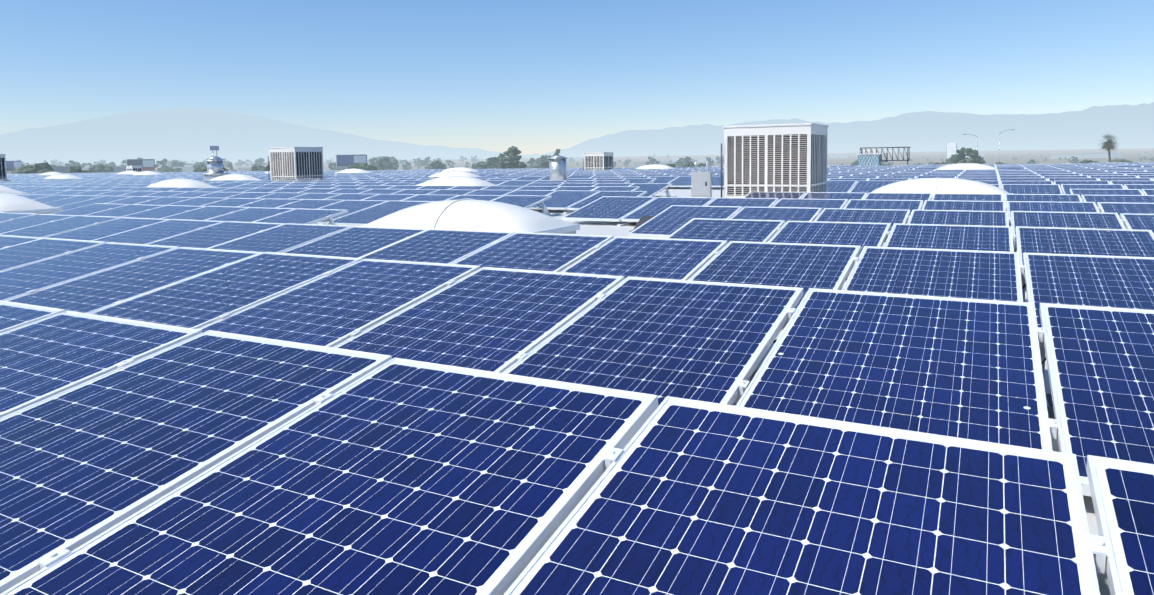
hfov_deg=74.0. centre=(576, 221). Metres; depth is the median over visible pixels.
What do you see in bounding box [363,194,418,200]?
module
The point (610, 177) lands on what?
module
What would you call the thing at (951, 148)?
price sign pylon
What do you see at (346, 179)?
module
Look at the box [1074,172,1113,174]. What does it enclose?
module
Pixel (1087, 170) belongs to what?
module
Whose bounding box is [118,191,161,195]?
module
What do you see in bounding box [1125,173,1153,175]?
module
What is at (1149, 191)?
module
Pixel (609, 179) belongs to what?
module
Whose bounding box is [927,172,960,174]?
module
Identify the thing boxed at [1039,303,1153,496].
module
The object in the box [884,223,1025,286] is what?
module
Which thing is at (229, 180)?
module
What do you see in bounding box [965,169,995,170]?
module
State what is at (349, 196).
module
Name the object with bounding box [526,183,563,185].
module
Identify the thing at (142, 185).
module
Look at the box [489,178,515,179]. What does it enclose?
module
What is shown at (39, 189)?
module
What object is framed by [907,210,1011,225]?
module
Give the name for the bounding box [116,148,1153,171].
ground
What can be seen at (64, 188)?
module
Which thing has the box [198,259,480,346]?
module
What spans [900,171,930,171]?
module
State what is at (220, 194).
module
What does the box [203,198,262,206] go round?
module
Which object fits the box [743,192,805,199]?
module
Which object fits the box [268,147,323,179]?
cooler
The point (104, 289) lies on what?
module
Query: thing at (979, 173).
module
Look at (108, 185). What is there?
module
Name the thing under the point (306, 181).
module
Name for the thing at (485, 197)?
module
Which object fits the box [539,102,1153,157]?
mountain
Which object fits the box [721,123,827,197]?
cooler
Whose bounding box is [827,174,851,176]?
module
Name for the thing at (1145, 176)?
module
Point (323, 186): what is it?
module
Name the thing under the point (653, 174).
module
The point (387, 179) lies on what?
module
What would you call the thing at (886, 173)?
module
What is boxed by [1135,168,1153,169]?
module
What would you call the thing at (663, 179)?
module
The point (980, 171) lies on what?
module
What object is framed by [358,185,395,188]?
module
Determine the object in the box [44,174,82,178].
skylight
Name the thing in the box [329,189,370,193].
module
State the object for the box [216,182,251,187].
module
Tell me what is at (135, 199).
module
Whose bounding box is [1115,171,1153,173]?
module
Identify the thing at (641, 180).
module
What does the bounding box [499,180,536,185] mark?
module
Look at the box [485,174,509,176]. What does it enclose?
module
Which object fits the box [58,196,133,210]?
module
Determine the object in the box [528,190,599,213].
module
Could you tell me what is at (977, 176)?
module
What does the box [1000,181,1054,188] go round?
module
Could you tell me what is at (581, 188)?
module
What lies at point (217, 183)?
module
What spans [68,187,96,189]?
module
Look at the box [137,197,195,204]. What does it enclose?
module
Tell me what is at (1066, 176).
module
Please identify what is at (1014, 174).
module
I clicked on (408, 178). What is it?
module
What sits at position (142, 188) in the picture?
module
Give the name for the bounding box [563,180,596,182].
module
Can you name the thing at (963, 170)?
module
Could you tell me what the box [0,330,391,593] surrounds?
module
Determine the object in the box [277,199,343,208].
module
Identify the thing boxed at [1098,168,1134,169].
module
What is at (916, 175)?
module
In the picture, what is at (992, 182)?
module
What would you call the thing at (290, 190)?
module
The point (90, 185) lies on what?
module
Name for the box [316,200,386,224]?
module
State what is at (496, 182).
module
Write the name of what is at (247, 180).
module
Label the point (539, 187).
module
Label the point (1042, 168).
module
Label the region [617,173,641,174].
module
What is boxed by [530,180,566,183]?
module
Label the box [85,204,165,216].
module
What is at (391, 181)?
module
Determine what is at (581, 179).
module
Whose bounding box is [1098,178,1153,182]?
module
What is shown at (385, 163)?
tree line
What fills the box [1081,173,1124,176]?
module
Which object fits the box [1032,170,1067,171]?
module
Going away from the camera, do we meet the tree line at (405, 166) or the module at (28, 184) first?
the module at (28, 184)
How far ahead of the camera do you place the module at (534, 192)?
16.98 m
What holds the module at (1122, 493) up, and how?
on the roof
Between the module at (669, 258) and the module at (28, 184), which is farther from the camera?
the module at (28, 184)
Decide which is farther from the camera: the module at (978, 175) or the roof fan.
the roof fan
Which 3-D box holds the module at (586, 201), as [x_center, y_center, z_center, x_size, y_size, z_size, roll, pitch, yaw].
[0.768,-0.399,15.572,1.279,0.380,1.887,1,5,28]
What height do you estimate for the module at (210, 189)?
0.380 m
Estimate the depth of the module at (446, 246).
7.32 m
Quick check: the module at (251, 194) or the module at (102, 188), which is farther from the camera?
the module at (102, 188)
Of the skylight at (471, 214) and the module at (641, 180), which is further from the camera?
the module at (641, 180)
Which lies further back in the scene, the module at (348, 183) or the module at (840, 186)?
the module at (348, 183)
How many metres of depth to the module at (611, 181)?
23.03 m
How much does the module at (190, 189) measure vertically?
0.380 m
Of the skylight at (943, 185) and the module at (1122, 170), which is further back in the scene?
the module at (1122, 170)
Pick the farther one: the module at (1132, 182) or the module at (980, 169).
the module at (980, 169)
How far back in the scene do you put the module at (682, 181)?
25.63 m
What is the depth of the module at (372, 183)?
24.77 m
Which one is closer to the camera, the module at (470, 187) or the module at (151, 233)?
the module at (151, 233)
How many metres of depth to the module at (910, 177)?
23.17 m
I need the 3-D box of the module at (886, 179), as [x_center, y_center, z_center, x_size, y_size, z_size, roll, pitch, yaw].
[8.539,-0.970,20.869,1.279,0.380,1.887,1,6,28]
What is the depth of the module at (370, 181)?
27.66 m
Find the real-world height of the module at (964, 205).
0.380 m
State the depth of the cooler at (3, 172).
44.87 m
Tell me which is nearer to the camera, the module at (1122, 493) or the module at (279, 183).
the module at (1122, 493)
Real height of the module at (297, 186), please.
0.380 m
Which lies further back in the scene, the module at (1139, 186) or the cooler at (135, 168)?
the cooler at (135, 168)
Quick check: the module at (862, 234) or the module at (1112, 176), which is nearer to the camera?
the module at (862, 234)
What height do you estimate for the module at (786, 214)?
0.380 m
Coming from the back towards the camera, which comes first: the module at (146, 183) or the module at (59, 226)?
the module at (146, 183)
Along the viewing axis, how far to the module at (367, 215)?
12.84 m
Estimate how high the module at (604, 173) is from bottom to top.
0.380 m
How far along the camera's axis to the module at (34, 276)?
6.42 m
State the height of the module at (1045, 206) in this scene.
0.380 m
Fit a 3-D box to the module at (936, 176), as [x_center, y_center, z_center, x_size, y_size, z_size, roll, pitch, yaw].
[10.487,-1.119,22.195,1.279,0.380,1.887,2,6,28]
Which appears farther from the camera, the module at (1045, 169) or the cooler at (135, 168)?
the cooler at (135, 168)
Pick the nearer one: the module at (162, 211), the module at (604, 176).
the module at (162, 211)
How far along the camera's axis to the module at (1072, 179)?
19.26 m
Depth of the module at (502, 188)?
19.84 m
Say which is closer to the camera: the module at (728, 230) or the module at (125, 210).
the module at (728, 230)
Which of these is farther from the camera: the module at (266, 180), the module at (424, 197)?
the module at (266, 180)
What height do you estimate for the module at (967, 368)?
0.380 m
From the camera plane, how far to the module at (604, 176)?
30.10 m
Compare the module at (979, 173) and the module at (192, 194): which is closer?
the module at (192, 194)
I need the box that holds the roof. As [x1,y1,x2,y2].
[353,187,1110,594]
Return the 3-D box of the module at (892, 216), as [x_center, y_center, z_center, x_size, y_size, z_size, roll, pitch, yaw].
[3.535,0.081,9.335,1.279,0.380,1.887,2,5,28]
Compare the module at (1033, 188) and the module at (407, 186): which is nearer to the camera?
the module at (1033, 188)
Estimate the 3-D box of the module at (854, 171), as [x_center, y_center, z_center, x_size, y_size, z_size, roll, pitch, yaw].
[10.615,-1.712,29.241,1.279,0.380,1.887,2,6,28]
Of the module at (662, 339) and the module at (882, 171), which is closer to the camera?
the module at (662, 339)
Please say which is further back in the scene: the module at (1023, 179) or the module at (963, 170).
the module at (963, 170)
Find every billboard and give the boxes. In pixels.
[6,161,21,172]
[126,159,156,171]
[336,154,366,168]
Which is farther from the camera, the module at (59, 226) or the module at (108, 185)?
the module at (108, 185)
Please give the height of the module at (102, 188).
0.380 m
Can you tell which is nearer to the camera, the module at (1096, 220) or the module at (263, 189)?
the module at (1096, 220)
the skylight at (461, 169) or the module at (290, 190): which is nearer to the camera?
the module at (290, 190)
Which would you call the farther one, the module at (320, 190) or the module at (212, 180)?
the module at (212, 180)
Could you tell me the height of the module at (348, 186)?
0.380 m
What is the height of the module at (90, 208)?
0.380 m
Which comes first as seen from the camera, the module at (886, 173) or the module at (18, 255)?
the module at (18, 255)
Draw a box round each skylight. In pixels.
[0,185,28,193]
[0,192,62,213]
[40,172,62,174]
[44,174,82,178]
[117,170,137,173]
[132,171,163,174]
[146,178,219,187]
[211,174,260,179]
[336,168,371,172]
[361,198,579,233]
[418,175,498,185]
[428,170,480,176]
[441,167,476,171]
[636,164,674,168]
[871,177,1009,197]
[934,163,996,170]
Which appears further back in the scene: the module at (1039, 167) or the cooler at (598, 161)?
the cooler at (598, 161)
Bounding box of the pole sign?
[210,146,218,155]
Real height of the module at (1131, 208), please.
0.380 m
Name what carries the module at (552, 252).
on the roof
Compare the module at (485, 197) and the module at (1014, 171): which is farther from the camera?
the module at (1014, 171)
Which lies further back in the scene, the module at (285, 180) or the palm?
the palm
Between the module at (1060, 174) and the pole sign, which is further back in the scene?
the pole sign
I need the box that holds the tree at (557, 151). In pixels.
[537,149,560,166]
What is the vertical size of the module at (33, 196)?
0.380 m
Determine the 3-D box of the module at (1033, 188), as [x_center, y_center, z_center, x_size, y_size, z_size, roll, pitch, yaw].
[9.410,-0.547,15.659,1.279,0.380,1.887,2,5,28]
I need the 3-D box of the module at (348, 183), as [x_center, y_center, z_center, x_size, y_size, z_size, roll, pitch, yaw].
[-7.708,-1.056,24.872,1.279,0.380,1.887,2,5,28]
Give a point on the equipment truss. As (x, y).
(885, 160)
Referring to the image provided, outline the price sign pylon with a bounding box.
[947,142,956,158]
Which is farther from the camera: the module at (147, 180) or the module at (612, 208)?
the module at (147, 180)
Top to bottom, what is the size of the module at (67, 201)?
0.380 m
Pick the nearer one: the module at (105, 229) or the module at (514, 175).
the module at (105, 229)
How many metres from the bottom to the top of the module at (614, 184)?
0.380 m
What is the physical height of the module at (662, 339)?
0.380 m
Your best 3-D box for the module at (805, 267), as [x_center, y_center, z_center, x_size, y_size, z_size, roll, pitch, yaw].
[1.550,0.422,5.665,1.279,0.380,1.887,2,5,28]
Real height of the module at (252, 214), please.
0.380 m
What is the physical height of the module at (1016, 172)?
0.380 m
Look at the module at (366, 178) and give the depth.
30.60 m
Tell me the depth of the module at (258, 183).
27.34 m
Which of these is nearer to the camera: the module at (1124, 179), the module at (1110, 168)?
the module at (1124, 179)
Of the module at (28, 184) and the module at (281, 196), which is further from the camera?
the module at (28, 184)
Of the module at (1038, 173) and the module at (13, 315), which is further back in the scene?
the module at (1038, 173)
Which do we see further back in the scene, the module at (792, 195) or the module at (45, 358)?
the module at (792, 195)
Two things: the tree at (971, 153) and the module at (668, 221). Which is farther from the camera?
the tree at (971, 153)
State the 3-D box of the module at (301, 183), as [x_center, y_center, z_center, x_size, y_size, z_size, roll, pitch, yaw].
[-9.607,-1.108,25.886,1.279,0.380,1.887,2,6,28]
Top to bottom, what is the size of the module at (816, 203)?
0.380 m
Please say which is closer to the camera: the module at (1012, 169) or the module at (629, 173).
the module at (1012, 169)
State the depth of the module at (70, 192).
21.79 m
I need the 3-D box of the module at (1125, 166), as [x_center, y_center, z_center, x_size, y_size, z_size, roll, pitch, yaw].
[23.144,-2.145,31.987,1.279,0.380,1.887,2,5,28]
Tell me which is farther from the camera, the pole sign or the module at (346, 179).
the pole sign
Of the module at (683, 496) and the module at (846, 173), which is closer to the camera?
the module at (683, 496)
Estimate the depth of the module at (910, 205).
11.52 m
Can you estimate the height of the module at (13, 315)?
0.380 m
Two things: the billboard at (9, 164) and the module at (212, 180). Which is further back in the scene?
the billboard at (9, 164)
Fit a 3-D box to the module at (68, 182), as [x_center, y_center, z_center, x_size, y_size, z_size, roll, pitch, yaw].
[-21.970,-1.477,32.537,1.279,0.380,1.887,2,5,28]
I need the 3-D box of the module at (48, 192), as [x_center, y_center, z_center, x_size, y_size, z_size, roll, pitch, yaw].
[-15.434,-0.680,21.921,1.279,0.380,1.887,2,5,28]
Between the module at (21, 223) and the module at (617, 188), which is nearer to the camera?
the module at (21, 223)
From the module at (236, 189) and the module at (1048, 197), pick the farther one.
the module at (236, 189)
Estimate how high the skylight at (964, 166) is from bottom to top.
0.625 m
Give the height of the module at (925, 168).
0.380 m
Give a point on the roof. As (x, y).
(603, 227)
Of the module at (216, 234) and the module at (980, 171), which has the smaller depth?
the module at (216, 234)
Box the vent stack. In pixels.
[547,155,567,179]
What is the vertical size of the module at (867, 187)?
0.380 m
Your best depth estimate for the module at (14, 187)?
27.27 m
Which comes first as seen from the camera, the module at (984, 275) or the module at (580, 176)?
the module at (984, 275)
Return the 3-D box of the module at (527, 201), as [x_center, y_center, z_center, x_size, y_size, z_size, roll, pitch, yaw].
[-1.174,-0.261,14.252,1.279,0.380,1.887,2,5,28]
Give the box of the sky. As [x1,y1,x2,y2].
[0,0,1153,154]
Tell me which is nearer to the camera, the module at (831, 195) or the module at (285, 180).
the module at (831, 195)
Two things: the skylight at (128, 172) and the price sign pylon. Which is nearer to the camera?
the skylight at (128, 172)
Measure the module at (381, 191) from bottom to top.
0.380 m
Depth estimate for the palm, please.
102.23 m
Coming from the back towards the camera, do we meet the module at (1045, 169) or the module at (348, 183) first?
the module at (1045, 169)
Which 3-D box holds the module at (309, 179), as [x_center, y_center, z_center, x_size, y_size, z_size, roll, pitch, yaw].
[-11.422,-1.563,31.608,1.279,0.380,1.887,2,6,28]
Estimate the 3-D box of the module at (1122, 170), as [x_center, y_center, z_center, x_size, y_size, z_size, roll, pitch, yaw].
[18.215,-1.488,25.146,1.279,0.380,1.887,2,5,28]
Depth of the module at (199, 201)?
15.77 m
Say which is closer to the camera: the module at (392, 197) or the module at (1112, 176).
the module at (392, 197)
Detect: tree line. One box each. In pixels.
[11,155,1132,173]
[17,150,1149,166]
[22,156,1153,171]
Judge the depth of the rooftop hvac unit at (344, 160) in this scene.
261.10 m
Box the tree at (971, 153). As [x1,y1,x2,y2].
[950,147,985,163]
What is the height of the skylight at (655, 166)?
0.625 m
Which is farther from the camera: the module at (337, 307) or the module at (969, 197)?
the module at (969, 197)
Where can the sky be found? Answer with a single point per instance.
(541, 77)
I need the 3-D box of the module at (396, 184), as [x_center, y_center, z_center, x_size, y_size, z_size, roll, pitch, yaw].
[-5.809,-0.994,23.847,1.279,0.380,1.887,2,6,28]
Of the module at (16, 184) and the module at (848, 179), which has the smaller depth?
the module at (848, 179)
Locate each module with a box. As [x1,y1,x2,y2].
[0,212,34,221]
[0,214,77,233]
[0,215,121,237]
[0,235,41,248]
[0,238,106,271]
[0,242,178,300]
[0,300,64,332]
[0,311,201,417]
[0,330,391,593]
[0,357,657,594]
[4,183,23,185]
[6,247,262,312]
[9,186,27,188]
[15,186,44,190]
[19,184,38,185]
[21,186,62,192]
[22,194,52,199]
[29,186,77,193]
[31,182,50,183]
[33,190,68,194]
[34,195,79,202]
[44,195,102,206]
[44,217,169,240]
[50,190,90,194]
[52,203,128,214]
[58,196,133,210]
[59,182,78,183]
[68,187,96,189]
[72,190,111,195]
[77,184,103,186]
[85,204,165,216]
[88,187,116,189]
[88,252,361,328]
[91,219,224,243]
[94,191,135,195]
[95,184,122,186]
[107,196,161,203]
[108,187,137,190]
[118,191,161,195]
[123,205,205,218]
[125,187,159,190]
[131,184,150,186]
[136,182,155,183]
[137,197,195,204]
[138,180,157,181]
[145,191,188,196]
[146,221,284,247]
[147,187,183,190]
[160,206,249,219]
[168,197,228,205]
[169,192,213,196]
[171,187,203,191]
[192,188,228,191]
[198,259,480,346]
[199,192,244,197]
[203,180,222,181]
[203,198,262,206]
[207,223,352,252]
[208,182,231,185]
[208,207,296,221]
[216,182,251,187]
[217,188,254,191]
[219,180,240,181]
[226,192,275,197]
[232,182,272,187]
[233,185,262,187]
[237,180,258,181]
[238,199,303,207]
[244,188,282,191]
[255,180,277,181]
[255,208,347,224]
[256,185,287,187]
[259,193,306,198]
[265,182,293,184]
[272,188,311,192]
[274,180,297,181]
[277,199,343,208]
[281,185,313,187]
[282,226,427,257]
[287,182,316,184]
[290,193,342,198]
[294,180,317,181]
[298,178,319,179]
[298,188,339,192]
[307,185,339,187]
[310,182,339,184]
[315,180,338,182]
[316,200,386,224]
[325,201,434,225]
[327,193,378,199]
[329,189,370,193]
[331,180,360,182]
[332,185,367,188]
[333,182,363,184]
[334,267,624,372]
[335,178,357,179]
[355,178,378,179]
[357,180,382,182]
[358,183,386,184]
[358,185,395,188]
[358,189,404,193]
[360,229,514,263]
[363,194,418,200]
[366,174,384,175]
[375,178,399,179]
[377,180,405,182]
[382,174,400,175]
[383,183,414,185]
[387,185,425,188]
[393,189,439,193]
[397,178,420,179]
[400,180,427,184]
[402,194,458,200]
[404,175,425,176]
[418,186,455,189]
[430,189,475,194]
[448,195,503,200]
[450,186,488,189]
[452,232,612,271]
[465,190,515,194]
[481,186,523,189]
[484,180,508,184]
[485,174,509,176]
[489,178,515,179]
[492,195,560,215]
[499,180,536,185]
[502,175,526,176]
[502,276,802,405]
[504,190,556,210]
[504,396,1113,594]
[516,176,545,180]
[517,186,560,189]
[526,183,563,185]
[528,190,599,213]
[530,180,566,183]
[555,186,598,190]
[559,183,597,185]
[561,236,727,279]
[562,196,655,225]
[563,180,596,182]
[567,175,594,178]
[567,178,596,180]
[567,191,646,209]
[591,175,619,177]
[591,186,639,190]
[593,172,615,173]
[594,181,629,182]
[594,183,633,186]
[595,176,622,177]
[595,178,625,180]
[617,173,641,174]
[621,176,650,177]
[621,197,714,221]
[622,178,655,182]
[628,205,742,237]
[631,183,676,197]
[640,173,665,174]
[649,176,679,188]
[665,173,690,174]
[667,218,784,242]
[669,176,690,186]
[688,241,860,308]
[706,198,778,206]
[712,176,723,186]
[730,207,821,222]
[736,288,1060,451]
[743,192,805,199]
[768,221,890,272]
[772,198,847,209]
[801,192,866,200]
[814,208,910,246]
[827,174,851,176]
[827,181,856,191]
[828,178,867,181]
[830,172,860,173]
[840,171,868,172]
[841,176,877,178]
[842,246,1025,301]
[843,199,923,223]
[850,181,898,193]
[852,174,885,175]
[861,172,892,174]
[865,193,932,203]
[868,178,909,180]
[869,171,898,172]
[878,176,915,178]
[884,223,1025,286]
[886,174,921,176]
[888,168,913,169]
[893,172,926,173]
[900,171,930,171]
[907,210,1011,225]
[914,168,936,169]
[916,176,955,177]
[922,174,958,177]
[922,200,1007,210]
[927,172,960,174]
[931,171,962,173]
[932,193,1005,200]
[935,169,964,171]
[957,176,997,177]
[957,178,999,182]
[959,174,996,175]
[962,172,997,174]
[964,171,997,172]
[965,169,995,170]
[978,181,1000,183]
[996,167,1025,168]
[997,169,1028,170]
[997,170,1031,175]
[998,172,1034,173]
[998,174,1037,177]
[999,175,1041,179]
[1000,178,1048,184]
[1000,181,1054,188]
[1002,184,1062,193]
[1005,194,1083,209]
[1006,201,1100,223]
[1009,211,1125,251]
[1014,226,1153,282]
[1022,253,1153,326]
[1025,167,1054,168]
[1027,168,1058,169]
[1030,169,1062,170]
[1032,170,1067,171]
[1035,172,1073,174]
[1039,173,1079,177]
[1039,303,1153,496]
[1043,175,1088,179]
[1048,178,1099,182]
[1054,181,1111,192]
[1055,167,1085,167]
[1059,168,1091,169]
[1061,184,1125,193]
[1064,169,1097,171]
[1069,170,1105,171]
[1070,189,1145,198]
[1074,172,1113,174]
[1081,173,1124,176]
[1081,195,1153,206]
[1086,166,1116,167]
[1086,455,1153,594]
[1089,175,1138,178]
[1092,167,1124,168]
[1097,202,1153,218]
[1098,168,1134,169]
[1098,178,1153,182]
[1106,170,1144,172]
[1110,181,1153,186]
[1111,165,1141,167]
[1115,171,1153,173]
[1120,213,1153,232]
[1124,184,1153,189]
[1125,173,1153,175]
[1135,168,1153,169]
[1137,175,1153,177]
[1141,189,1153,194]
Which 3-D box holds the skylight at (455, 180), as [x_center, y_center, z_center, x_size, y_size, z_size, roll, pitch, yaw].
[-3.572,-1.039,22.504,2.520,0.625,1.324,2,5,28]
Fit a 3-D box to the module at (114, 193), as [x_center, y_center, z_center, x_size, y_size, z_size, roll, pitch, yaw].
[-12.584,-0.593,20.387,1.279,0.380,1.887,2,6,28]
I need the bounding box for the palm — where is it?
[1099,133,1117,161]
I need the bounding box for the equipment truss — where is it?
[860,147,909,165]
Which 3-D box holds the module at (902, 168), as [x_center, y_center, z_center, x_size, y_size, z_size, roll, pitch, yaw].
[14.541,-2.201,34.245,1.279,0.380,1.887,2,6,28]
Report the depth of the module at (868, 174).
25.53 m
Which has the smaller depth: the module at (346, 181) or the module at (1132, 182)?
the module at (1132, 182)
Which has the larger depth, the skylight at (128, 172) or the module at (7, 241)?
the skylight at (128, 172)
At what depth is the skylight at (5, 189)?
22.84 m
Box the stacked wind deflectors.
[629,216,654,231]
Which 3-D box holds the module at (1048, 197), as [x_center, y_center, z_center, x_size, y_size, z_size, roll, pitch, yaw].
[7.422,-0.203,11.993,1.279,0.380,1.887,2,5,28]
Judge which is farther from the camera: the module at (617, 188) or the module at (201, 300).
the module at (617, 188)
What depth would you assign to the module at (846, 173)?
27.86 m
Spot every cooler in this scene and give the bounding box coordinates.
[0,154,6,178]
[125,166,141,171]
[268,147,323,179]
[583,152,613,169]
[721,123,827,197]
[858,153,881,165]
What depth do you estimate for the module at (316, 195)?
17.16 m
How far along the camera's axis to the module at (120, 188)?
24.14 m
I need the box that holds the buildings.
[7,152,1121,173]
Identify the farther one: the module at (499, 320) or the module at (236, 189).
the module at (236, 189)
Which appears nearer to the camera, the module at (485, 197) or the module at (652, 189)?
the module at (485, 197)
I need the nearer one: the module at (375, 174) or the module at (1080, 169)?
the module at (1080, 169)
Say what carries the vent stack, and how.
on the roof
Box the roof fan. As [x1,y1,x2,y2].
[202,156,228,179]
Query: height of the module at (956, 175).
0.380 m
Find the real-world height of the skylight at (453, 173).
0.625 m
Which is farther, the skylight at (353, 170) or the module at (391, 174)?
the skylight at (353, 170)
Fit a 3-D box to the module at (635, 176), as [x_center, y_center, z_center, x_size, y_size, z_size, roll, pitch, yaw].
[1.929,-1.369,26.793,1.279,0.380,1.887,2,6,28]
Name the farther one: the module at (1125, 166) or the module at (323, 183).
the module at (1125, 166)
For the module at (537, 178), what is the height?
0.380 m
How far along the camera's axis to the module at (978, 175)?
23.98 m
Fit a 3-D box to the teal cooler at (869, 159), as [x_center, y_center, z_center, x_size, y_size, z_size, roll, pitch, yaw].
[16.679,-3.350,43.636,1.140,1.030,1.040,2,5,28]
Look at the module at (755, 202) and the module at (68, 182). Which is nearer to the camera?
the module at (755, 202)
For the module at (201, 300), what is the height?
0.380 m
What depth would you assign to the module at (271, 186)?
23.94 m
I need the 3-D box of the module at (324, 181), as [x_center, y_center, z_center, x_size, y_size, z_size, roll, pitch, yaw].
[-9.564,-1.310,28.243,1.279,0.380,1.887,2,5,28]
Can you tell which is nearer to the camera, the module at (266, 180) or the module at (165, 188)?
the module at (165, 188)
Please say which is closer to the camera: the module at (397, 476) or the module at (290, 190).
the module at (397, 476)
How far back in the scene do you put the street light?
174.36 m
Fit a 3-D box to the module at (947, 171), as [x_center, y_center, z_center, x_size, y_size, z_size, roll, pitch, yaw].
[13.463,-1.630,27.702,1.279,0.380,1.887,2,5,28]
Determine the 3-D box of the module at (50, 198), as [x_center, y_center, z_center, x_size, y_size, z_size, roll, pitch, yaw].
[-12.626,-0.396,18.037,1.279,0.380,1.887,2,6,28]
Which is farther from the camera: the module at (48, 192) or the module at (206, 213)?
the module at (48, 192)
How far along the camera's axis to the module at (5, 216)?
11.65 m
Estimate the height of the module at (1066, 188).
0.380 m
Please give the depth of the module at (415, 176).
34.76 m
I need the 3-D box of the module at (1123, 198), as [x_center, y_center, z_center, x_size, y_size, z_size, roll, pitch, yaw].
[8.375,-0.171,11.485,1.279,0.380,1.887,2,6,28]
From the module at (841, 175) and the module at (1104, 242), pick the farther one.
the module at (841, 175)
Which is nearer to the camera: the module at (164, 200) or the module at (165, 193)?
the module at (164, 200)
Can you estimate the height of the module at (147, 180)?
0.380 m
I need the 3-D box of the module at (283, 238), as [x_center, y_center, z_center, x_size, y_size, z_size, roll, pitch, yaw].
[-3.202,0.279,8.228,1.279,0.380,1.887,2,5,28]
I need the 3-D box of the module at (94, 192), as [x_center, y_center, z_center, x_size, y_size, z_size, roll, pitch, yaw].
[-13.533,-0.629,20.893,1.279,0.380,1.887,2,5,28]
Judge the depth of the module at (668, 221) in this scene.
10.40 m
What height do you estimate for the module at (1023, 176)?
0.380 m
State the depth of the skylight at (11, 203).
14.44 m
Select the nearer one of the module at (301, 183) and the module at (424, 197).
the module at (424, 197)
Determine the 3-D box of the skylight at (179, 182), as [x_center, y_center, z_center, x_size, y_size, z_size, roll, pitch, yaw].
[-13.123,-1.121,25.270,2.520,0.625,1.324,2,5,28]
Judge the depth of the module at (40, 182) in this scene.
33.93 m
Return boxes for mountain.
[0,107,538,164]
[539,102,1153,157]
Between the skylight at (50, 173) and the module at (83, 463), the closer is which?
the module at (83, 463)
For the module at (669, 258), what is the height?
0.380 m
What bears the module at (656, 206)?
on the roof
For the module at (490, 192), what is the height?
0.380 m
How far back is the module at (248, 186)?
24.46 m
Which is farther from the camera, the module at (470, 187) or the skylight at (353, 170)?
the skylight at (353, 170)
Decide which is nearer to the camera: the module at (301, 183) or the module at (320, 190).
the module at (320, 190)
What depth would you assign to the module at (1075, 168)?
29.83 m
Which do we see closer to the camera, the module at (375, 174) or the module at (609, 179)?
the module at (609, 179)
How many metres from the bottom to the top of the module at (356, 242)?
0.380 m
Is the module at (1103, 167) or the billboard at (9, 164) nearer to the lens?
the module at (1103, 167)
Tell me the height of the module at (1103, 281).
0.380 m
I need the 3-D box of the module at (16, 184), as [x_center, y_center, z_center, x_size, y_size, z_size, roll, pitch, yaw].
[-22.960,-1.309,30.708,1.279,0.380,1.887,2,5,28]
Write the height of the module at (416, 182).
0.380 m
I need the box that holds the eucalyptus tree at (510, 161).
[492,146,526,168]
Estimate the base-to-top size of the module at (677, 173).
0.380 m
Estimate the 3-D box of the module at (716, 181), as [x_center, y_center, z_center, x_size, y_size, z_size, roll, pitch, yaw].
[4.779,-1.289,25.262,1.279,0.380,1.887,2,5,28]
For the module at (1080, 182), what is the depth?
17.43 m
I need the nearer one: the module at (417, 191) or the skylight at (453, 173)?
the module at (417, 191)
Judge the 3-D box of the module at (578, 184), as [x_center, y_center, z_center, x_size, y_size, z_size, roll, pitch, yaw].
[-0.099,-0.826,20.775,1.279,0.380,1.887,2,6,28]
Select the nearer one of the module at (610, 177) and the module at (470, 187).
the module at (470, 187)
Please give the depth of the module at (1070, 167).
31.64 m
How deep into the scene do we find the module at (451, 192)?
17.98 m
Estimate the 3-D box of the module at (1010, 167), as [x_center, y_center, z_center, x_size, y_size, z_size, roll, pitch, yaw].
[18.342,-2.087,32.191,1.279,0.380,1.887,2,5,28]
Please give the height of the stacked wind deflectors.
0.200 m
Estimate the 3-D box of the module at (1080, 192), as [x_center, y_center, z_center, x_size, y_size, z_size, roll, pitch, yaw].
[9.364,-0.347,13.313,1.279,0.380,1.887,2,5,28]
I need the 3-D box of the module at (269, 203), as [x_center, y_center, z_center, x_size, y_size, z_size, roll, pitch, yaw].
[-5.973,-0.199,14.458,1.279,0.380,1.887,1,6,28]
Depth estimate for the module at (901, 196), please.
13.38 m
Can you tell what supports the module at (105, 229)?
on the roof
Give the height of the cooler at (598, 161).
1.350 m
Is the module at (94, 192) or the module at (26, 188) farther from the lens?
the module at (26, 188)
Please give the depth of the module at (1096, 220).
8.61 m
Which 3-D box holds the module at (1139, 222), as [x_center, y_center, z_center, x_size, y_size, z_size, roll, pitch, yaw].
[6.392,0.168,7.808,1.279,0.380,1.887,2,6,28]
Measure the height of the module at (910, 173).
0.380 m
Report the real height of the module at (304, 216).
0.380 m
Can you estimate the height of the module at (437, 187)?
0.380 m
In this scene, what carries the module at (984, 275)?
on the roof

